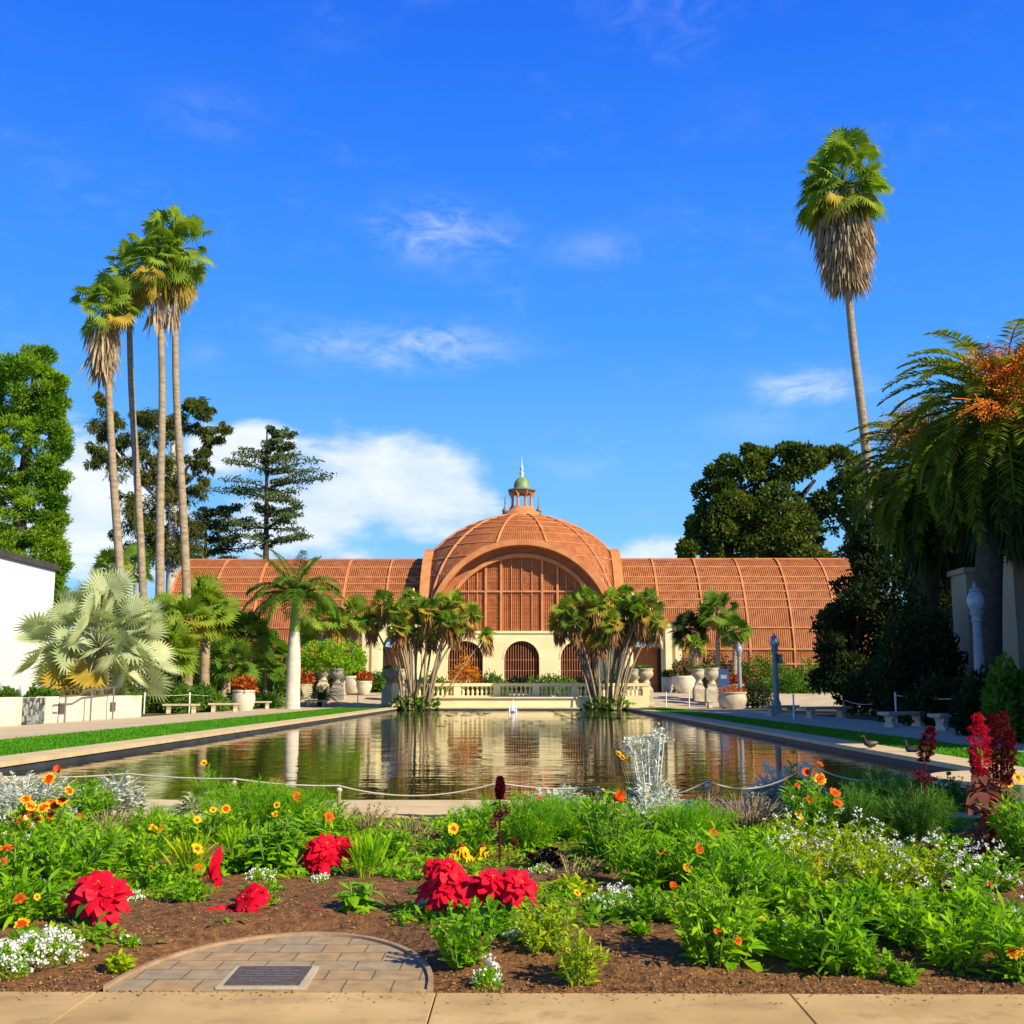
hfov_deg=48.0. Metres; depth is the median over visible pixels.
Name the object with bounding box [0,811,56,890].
leafy plant
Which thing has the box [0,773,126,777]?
rope
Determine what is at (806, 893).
leafy plant
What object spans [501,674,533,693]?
shrub
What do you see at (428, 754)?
water
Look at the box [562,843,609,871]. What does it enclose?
broad leaved plant
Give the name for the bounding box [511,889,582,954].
leafy plant
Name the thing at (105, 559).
fan palm
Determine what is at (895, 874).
leafy plant
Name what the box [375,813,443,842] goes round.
dry stemmed plant
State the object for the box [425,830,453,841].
purple leaved plant
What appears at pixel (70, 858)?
leafy plant
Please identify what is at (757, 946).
broad leaved plant
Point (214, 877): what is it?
red plant
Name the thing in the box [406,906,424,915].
alyssum
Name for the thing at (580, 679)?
shrub
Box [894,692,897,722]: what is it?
rope post
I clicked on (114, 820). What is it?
dry stemmed plant
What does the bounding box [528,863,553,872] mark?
alyssum
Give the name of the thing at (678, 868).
leafy plant
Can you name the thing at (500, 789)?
amaranth
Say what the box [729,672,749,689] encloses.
shrub
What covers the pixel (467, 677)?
shrub
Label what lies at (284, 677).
shrub
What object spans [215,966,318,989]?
plaque
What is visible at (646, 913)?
leafy plant
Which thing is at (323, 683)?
pedestal
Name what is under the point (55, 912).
leafy plant
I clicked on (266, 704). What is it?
bench
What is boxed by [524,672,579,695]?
shrub
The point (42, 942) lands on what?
alyssum
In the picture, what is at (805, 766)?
rope
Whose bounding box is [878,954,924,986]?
leafy plant
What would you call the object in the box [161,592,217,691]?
fan palm
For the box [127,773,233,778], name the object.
rope
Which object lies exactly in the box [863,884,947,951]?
leafy plant
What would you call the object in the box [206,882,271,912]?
poinsettia
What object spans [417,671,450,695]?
shrub
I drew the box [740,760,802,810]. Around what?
dusty miller
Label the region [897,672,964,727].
shrub
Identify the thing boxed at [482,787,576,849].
feathery plant
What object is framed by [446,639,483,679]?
window
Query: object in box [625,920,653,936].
leafy plant
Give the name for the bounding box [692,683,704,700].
pedestal
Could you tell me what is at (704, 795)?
dry stemmed plant
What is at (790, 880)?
leafy plant
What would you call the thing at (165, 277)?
fan palm
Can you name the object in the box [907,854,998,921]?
leafy plant
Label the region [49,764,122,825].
leafy plant
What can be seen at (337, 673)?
urn
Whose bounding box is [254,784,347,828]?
feathery plant
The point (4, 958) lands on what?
alyssum
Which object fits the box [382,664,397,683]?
urn
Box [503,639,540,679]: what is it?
window
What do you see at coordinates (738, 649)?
street lamp
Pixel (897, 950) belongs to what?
leaf litter
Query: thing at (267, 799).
feathery plant
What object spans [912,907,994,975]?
leafy plant
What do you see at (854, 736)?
lawn
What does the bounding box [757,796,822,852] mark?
leafy plant
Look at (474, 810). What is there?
feathery plant
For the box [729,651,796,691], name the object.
shrub
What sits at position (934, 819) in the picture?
feathery plant
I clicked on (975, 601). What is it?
street lamp
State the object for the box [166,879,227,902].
leafy plant
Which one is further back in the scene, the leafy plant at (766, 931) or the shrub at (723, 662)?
the shrub at (723, 662)
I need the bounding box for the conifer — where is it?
[0,342,76,610]
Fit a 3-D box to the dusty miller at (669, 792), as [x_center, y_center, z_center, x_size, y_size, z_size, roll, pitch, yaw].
[1.209,2.252,9.915,0.563,0.870,0.587,8,-12,-41]
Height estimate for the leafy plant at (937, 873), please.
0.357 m
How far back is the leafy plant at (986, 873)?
6.32 m
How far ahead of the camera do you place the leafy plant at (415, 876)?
6.74 m
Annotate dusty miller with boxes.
[0,770,112,824]
[87,770,152,819]
[171,791,214,813]
[522,783,589,805]
[616,722,686,808]
[621,785,678,831]
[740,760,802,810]
[789,758,830,804]
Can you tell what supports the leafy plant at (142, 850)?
on the soil
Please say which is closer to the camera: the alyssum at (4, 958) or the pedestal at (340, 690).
the alyssum at (4, 958)
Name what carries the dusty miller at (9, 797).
on the soil
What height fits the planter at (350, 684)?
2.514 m
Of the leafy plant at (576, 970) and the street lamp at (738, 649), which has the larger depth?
the street lamp at (738, 649)
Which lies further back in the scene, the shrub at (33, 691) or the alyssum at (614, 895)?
the shrub at (33, 691)
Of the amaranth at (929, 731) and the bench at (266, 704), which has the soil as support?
the amaranth at (929, 731)
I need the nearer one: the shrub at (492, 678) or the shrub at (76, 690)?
the shrub at (76, 690)
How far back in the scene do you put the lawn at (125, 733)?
29.67 m
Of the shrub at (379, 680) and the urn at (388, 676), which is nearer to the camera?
the urn at (388, 676)
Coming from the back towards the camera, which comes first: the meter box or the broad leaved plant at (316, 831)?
the meter box
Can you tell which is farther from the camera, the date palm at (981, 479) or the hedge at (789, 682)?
the hedge at (789, 682)
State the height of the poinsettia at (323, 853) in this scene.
0.354 m
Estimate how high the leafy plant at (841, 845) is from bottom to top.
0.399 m
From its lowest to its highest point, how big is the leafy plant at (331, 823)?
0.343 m
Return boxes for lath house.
[165,458,870,691]
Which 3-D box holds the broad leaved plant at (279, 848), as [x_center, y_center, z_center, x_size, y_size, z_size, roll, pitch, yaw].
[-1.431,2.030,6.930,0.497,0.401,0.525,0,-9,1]
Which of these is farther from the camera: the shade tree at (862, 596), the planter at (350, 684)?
the planter at (350, 684)
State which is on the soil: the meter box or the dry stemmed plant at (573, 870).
the dry stemmed plant at (573, 870)
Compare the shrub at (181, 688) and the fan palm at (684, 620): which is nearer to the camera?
the shrub at (181, 688)
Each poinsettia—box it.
[63,870,134,927]
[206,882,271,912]
[298,833,355,876]
[415,857,470,918]
[456,869,538,928]
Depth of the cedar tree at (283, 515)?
152.01 m
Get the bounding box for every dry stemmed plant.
[79,806,143,834]
[332,801,397,831]
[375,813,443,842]
[540,851,607,878]
[690,791,793,828]
[692,780,724,808]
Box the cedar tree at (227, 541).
[188,503,260,575]
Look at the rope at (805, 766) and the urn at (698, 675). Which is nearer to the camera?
the rope at (805, 766)
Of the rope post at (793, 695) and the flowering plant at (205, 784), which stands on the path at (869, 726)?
the rope post at (793, 695)
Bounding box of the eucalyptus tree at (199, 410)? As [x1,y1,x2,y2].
[83,391,233,593]
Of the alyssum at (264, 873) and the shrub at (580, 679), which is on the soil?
the alyssum at (264, 873)
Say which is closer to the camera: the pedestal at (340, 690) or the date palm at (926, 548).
the date palm at (926, 548)
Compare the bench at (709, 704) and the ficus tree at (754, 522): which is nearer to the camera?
the bench at (709, 704)
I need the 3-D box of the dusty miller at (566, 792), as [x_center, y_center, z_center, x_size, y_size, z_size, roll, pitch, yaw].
[0.406,2.682,10.741,0.649,0.306,0.708,0,-9,1]
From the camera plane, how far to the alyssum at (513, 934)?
5.08 m
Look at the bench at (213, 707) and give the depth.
60.12 m
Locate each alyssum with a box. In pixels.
[0,937,34,980]
[1,924,88,969]
[120,934,140,946]
[126,889,148,901]
[245,867,278,880]
[309,872,330,882]
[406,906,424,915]
[419,898,427,908]
[469,953,503,990]
[501,927,532,943]
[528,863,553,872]
[588,880,642,911]
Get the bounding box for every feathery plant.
[114,801,189,834]
[188,775,320,831]
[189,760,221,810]
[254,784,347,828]
[447,793,516,841]
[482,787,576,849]
[542,789,611,839]
[622,802,675,835]
[642,795,741,842]
[816,784,890,830]
[825,761,900,798]
[835,766,940,826]
[873,776,964,842]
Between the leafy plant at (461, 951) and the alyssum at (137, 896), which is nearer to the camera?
the leafy plant at (461, 951)
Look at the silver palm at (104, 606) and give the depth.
49.94 m
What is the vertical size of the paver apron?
0.084 m
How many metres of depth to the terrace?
81.47 m
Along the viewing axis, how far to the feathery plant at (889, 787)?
9.39 m
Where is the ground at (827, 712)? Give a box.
[53,690,984,812]
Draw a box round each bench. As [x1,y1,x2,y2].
[162,704,199,713]
[208,703,240,711]
[255,701,271,708]
[304,700,327,706]
[704,701,720,707]
[762,705,799,715]
[798,706,852,717]
[877,711,929,726]
[927,713,968,730]
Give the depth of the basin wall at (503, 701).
74.52 m
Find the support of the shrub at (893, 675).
on the ground at (827, 712)
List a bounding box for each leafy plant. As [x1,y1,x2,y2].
[0,810,131,884]
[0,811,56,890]
[0,864,75,930]
[0,920,68,957]
[36,892,67,919]
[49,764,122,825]
[100,820,182,873]
[102,948,138,974]
[132,860,200,888]
[140,810,189,840]
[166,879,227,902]
[172,803,255,843]
[237,878,285,905]
[282,801,366,836]
[362,822,417,862]
[373,866,426,880]
[407,883,422,894]
[427,900,501,969]
[459,894,517,936]
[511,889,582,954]
[546,872,604,897]
[548,924,613,986]
[570,788,655,872]
[604,821,685,891]
[619,881,684,921]
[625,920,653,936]
[647,820,751,888]
[659,896,711,919]
[663,873,761,968]
[682,832,789,914]
[725,822,800,855]
[736,843,820,914]
[749,904,801,951]
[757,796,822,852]
[763,920,833,972]
[766,814,854,890]
[771,871,851,925]
[784,749,803,808]
[788,894,882,974]
[800,807,900,868]
[815,871,926,936]
[838,825,929,894]
[842,935,894,977]
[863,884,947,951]
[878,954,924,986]
[887,827,965,886]
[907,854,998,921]
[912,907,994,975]
[929,873,1023,942]
[936,836,1023,893]
[973,900,1023,982]
[975,786,1023,868]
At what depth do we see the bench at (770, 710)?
51.39 m
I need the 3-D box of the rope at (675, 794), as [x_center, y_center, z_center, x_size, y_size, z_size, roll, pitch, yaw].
[1.244,2.458,10.181,0.998,0.155,0.015,1,-9,-5]
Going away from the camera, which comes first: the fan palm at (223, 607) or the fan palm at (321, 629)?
the fan palm at (223, 607)
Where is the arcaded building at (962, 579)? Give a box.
[947,554,1023,679]
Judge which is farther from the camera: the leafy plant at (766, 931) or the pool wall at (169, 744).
the pool wall at (169, 744)
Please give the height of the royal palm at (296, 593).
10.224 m
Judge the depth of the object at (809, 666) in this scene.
90.71 m
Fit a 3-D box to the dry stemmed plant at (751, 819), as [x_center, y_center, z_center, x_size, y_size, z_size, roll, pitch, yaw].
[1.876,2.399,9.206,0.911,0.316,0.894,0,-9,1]
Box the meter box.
[777,654,782,663]
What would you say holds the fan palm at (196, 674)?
on the ground at (827, 712)
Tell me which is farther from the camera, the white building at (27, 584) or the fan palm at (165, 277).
the fan palm at (165, 277)
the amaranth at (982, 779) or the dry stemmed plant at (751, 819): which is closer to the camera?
the amaranth at (982, 779)
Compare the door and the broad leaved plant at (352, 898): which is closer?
the broad leaved plant at (352, 898)
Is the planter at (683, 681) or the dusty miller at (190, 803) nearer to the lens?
the dusty miller at (190, 803)
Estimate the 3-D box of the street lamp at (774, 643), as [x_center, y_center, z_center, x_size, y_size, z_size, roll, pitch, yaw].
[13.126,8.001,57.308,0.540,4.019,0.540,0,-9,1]
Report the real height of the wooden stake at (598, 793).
0.346 m
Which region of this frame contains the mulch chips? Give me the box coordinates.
[0,854,1023,1004]
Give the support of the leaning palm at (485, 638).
on the ground at (827, 712)
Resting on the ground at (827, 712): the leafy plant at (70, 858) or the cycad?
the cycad
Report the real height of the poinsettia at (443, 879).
0.314 m
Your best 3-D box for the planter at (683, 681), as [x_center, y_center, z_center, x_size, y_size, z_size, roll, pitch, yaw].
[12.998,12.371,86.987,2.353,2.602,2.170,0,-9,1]
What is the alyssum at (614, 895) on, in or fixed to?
on the soil
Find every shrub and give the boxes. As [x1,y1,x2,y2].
[0,685,20,696]
[23,683,62,696]
[56,684,112,695]
[105,690,160,704]
[135,674,204,712]
[178,681,229,711]
[193,679,232,709]
[210,656,267,689]
[256,670,303,706]
[267,667,300,694]
[370,669,386,692]
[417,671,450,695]
[445,646,485,695]
[469,668,510,695]
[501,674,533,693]
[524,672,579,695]
[573,673,605,694]
[601,649,615,682]
[602,668,631,692]
[671,655,707,691]
[698,649,749,688]
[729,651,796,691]
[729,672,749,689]
[742,678,772,708]
[841,659,884,715]
[866,575,970,722]
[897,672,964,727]
[939,605,954,677]
[947,662,991,735]
[977,651,1023,743]
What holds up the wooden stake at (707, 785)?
on the soil
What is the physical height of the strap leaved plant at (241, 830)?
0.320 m
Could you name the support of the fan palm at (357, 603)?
on the ground at (827, 712)
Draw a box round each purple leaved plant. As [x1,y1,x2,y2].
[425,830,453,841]
[524,846,570,864]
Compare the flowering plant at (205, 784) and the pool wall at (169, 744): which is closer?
the flowering plant at (205, 784)
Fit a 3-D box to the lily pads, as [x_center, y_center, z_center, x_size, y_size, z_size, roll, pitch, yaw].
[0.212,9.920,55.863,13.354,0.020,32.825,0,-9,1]
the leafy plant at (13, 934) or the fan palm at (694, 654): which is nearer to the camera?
the leafy plant at (13, 934)
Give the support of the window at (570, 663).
in the lath house
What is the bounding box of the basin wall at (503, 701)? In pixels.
[418,697,589,706]
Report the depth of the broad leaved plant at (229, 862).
6.82 m
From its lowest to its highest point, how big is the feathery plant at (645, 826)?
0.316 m
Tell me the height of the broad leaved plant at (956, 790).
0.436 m
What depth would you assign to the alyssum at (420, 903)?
5.87 m
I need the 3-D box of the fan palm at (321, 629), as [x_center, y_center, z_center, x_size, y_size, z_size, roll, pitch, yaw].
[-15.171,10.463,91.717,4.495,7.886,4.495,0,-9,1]
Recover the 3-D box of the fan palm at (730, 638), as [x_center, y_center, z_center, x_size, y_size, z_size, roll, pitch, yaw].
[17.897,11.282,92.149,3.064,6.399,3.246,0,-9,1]
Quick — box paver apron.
[103,932,433,992]
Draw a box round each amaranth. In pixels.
[486,775,520,864]
[908,726,938,835]
[959,713,1011,863]
[966,710,1023,853]
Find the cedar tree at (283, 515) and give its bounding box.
[203,424,336,579]
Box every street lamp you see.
[735,641,744,707]
[770,633,781,713]
[966,581,984,678]
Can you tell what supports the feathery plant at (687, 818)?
on the soil
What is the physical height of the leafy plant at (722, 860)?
0.416 m
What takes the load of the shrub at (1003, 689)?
on the ground at (827, 712)
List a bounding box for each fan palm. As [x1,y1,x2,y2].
[68,269,144,691]
[89,546,132,680]
[102,237,154,691]
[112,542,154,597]
[114,210,198,596]
[133,202,218,685]
[142,590,186,711]
[148,611,203,712]
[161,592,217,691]
[167,647,210,683]
[176,571,243,709]
[210,607,258,708]
[210,632,261,696]
[229,609,274,670]
[242,646,285,700]
[253,627,288,689]
[300,595,348,650]
[300,617,317,651]
[329,592,374,655]
[668,608,711,691]
[683,633,707,665]
[694,587,740,688]
[717,612,753,674]
[793,124,896,638]
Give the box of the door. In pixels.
[778,655,782,662]
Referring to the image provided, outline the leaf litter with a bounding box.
[44,839,1023,990]
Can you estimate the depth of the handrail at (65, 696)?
43.27 m
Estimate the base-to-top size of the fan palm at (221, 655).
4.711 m
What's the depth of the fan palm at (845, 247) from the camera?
76.44 m
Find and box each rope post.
[143,693,145,713]
[792,694,794,719]
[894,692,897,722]
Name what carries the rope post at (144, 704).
on the ground at (827, 712)
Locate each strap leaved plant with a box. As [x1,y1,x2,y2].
[159,828,216,873]
[209,819,267,856]
[342,827,397,878]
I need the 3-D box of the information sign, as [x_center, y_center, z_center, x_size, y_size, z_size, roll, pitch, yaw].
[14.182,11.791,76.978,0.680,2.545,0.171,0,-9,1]
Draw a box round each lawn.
[1,709,357,750]
[679,710,1020,761]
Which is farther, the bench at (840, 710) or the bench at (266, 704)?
the bench at (266, 704)
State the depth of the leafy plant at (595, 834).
7.01 m
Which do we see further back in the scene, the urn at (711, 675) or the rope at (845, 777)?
the urn at (711, 675)
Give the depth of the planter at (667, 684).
88.58 m
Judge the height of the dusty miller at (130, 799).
0.455 m
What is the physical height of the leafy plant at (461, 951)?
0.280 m
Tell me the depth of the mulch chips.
4.65 m
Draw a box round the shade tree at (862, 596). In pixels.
[803,466,951,712]
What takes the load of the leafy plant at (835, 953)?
on the soil
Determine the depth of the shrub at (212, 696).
62.29 m
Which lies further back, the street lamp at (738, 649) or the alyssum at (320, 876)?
the street lamp at (738, 649)
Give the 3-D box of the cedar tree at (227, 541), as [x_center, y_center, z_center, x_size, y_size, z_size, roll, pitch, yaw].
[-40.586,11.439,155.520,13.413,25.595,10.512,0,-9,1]
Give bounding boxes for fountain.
[505,699,520,711]
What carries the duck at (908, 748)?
on the coping
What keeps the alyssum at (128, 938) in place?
on the soil
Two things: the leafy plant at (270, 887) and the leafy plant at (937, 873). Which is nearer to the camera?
the leafy plant at (270, 887)
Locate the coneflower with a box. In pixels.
[430,809,505,862]
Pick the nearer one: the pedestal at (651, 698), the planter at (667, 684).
the pedestal at (651, 698)
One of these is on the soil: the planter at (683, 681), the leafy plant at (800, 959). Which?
the leafy plant at (800, 959)
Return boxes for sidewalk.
[0,992,1023,1023]
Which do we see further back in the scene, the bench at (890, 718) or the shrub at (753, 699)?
the shrub at (753, 699)
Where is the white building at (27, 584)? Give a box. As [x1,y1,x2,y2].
[0,549,58,696]
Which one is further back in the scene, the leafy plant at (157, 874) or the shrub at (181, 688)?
the shrub at (181, 688)
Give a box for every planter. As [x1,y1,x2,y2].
[229,673,259,710]
[300,670,315,697]
[340,662,364,692]
[355,670,373,694]
[660,669,673,692]
[669,659,695,692]
[716,685,746,708]
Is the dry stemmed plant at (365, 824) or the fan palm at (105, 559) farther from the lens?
the fan palm at (105, 559)
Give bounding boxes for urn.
[318,663,328,679]
[330,665,344,682]
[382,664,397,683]
[398,665,405,682]
[628,665,641,682]
[638,664,653,682]
[691,665,704,682]
[704,664,719,683]
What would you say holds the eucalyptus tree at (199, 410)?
on the ground at (827, 712)
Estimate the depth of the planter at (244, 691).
64.98 m
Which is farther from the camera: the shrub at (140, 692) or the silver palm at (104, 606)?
the shrub at (140, 692)
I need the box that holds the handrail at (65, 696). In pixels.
[59,686,115,722]
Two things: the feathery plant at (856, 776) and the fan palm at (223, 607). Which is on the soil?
the feathery plant at (856, 776)
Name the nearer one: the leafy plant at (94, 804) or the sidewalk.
the sidewalk
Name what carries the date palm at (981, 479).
on the ground at (827, 712)
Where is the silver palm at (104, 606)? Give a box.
[11,565,182,703]
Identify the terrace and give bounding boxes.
[270,692,859,706]
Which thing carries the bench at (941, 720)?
on the path at (869, 726)
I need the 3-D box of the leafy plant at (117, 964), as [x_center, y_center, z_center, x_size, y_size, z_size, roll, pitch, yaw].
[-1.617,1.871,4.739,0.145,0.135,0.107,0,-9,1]
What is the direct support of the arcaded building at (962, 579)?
on the ground at (827, 712)
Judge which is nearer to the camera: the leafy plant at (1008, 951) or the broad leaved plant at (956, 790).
the leafy plant at (1008, 951)
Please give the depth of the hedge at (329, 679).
90.60 m
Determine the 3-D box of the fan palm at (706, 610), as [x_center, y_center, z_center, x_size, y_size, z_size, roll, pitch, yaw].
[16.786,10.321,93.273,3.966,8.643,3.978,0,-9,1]
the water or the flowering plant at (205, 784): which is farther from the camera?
the water
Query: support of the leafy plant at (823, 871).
on the soil
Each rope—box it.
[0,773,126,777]
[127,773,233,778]
[234,778,338,786]
[339,783,494,796]
[499,782,596,788]
[597,781,706,794]
[707,763,808,788]
[809,764,908,781]
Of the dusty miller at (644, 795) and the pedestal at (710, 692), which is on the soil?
the dusty miller at (644, 795)
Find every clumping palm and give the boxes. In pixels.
[357,587,482,709]
[546,581,669,709]
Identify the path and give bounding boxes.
[0,707,340,738]
[665,707,1023,751]
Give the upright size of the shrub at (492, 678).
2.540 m
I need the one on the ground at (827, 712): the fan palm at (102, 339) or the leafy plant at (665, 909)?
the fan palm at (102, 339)
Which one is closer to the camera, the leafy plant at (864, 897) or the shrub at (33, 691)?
the leafy plant at (864, 897)
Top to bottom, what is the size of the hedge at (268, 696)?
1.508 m
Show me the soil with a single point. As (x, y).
(299, 919)
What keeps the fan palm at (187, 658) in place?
on the ground at (827, 712)
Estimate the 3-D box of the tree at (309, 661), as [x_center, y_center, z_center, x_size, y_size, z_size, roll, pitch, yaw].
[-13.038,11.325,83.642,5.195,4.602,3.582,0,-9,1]
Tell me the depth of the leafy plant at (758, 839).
7.46 m
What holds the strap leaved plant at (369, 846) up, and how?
on the soil
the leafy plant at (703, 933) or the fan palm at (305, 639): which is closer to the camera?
the leafy plant at (703, 933)
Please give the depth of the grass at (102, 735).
30.67 m
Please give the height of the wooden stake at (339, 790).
0.338 m
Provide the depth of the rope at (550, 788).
10.14 m
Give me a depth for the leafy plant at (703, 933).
4.79 m
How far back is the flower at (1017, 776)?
8.31 m
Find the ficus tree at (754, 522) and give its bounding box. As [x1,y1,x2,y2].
[675,438,887,672]
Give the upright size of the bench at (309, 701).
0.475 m
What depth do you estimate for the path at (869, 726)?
38.79 m
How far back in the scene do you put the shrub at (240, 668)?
90.98 m
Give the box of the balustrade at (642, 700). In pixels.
[391,683,649,706]
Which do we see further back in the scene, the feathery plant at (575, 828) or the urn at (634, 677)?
the urn at (634, 677)
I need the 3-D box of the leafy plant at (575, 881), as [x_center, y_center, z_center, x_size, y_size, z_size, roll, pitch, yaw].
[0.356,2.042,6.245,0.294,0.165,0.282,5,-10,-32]
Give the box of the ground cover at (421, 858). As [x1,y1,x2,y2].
[0,811,1023,951]
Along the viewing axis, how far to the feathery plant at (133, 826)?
8.53 m
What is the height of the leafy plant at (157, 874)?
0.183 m
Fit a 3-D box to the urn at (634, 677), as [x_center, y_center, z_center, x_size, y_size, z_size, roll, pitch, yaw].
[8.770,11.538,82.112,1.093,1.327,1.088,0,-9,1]
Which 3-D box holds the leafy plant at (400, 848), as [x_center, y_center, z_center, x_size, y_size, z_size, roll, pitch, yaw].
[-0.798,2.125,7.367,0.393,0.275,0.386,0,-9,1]
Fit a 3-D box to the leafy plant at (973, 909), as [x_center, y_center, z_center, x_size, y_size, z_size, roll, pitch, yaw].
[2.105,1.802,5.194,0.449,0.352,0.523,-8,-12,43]
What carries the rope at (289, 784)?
attached to the wooden stake at (339, 790)
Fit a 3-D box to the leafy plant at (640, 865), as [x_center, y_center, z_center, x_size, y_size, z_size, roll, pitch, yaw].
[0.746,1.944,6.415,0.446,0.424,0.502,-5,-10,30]
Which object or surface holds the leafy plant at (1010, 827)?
on the soil
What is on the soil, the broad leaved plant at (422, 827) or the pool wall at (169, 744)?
the broad leaved plant at (422, 827)
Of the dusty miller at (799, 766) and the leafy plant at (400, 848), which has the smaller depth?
the leafy plant at (400, 848)
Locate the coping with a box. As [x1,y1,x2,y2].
[0,707,1023,819]
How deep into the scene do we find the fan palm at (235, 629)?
71.56 m
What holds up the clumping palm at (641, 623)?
on the ground at (827, 712)
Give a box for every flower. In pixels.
[0,772,92,841]
[777,761,844,835]
[977,772,1023,820]
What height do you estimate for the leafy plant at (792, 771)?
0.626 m
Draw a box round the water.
[0,710,1021,800]
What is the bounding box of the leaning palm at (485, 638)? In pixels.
[443,626,496,696]
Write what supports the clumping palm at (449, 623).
on the ground at (827, 712)
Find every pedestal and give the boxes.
[316,680,329,691]
[330,683,343,700]
[380,684,391,706]
[629,686,638,695]
[639,683,654,706]
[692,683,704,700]
[704,684,718,705]
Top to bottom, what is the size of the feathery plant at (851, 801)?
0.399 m
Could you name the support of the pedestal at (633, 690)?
on the terrace
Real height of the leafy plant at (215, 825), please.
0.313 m
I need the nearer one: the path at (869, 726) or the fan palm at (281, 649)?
the path at (869, 726)
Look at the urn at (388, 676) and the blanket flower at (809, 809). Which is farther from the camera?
the urn at (388, 676)
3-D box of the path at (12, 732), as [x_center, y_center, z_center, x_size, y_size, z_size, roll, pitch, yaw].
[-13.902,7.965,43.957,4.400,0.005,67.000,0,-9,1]
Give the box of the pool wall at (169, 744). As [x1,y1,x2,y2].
[0,709,959,772]
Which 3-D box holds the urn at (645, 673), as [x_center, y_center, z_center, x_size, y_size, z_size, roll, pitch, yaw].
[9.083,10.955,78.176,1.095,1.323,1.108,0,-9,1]
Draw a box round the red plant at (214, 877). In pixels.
[204,846,222,892]
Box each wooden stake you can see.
[124,775,130,809]
[336,787,341,813]
[594,788,600,802]
[705,782,710,822]
[806,765,812,794]
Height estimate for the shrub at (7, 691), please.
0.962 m
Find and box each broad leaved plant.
[206,849,251,876]
[233,815,313,877]
[271,817,326,844]
[332,881,390,913]
[402,820,434,836]
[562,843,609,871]
[699,924,775,971]
[919,771,977,811]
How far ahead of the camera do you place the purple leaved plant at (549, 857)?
7.35 m
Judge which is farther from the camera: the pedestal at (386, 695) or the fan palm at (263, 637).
the pedestal at (386, 695)
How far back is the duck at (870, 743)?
21.95 m
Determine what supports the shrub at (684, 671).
on the ground at (827, 712)
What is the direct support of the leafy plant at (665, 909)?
on the soil
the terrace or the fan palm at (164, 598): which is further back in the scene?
the terrace
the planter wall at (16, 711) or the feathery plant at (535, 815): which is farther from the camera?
the planter wall at (16, 711)
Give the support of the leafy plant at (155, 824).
on the soil
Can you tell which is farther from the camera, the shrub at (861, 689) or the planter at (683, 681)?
the planter at (683, 681)
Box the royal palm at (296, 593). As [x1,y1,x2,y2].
[240,548,348,708]
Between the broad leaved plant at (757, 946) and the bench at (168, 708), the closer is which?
the broad leaved plant at (757, 946)
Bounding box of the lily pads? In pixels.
[385,710,660,725]
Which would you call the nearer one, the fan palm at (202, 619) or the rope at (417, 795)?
the rope at (417, 795)
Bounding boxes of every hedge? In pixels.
[231,692,284,708]
[311,676,383,692]
[759,669,822,693]
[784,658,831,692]
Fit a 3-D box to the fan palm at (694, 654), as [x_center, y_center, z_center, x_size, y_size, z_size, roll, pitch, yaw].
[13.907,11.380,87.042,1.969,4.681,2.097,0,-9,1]
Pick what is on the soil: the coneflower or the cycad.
the coneflower
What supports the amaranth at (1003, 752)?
on the soil
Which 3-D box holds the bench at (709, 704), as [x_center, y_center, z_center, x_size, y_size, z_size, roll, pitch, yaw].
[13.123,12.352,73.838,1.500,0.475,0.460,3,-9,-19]
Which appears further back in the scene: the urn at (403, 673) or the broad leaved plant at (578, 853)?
the urn at (403, 673)
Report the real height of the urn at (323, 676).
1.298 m
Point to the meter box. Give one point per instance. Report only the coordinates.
(779, 658)
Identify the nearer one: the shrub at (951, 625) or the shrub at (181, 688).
the shrub at (951, 625)
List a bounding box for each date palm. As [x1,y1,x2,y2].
[832,394,975,694]
[877,318,1023,677]
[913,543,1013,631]
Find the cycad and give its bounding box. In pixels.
[303,684,339,706]
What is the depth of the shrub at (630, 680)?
88.77 m
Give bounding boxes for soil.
[0,817,1023,997]
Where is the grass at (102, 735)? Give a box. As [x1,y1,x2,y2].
[0,707,1023,766]
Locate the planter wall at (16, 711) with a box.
[0,695,141,726]
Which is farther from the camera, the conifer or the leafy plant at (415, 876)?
the conifer
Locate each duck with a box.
[860,735,878,748]
[901,740,918,751]
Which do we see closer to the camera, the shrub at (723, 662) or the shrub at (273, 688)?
the shrub at (273, 688)
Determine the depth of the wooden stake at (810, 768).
10.22 m
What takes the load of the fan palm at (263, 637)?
on the ground at (827, 712)
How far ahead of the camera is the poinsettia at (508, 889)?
5.35 m
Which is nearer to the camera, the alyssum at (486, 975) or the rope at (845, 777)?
the alyssum at (486, 975)
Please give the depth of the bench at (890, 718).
36.20 m
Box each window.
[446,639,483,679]
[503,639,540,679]
[559,640,594,679]
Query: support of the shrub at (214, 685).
on the ground at (827, 712)
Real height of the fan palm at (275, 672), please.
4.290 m
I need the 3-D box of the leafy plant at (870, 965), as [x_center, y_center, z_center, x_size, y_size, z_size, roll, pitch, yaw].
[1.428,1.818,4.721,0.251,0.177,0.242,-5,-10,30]
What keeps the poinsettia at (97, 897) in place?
on the soil
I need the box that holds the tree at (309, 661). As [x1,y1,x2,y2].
[300,636,367,697]
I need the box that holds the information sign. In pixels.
[718,669,728,706]
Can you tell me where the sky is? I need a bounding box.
[0,0,1023,689]
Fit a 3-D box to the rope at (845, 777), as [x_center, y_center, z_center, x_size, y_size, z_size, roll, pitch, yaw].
[3.106,2.329,10.281,0.930,0.165,0.015,1,-9,-5]

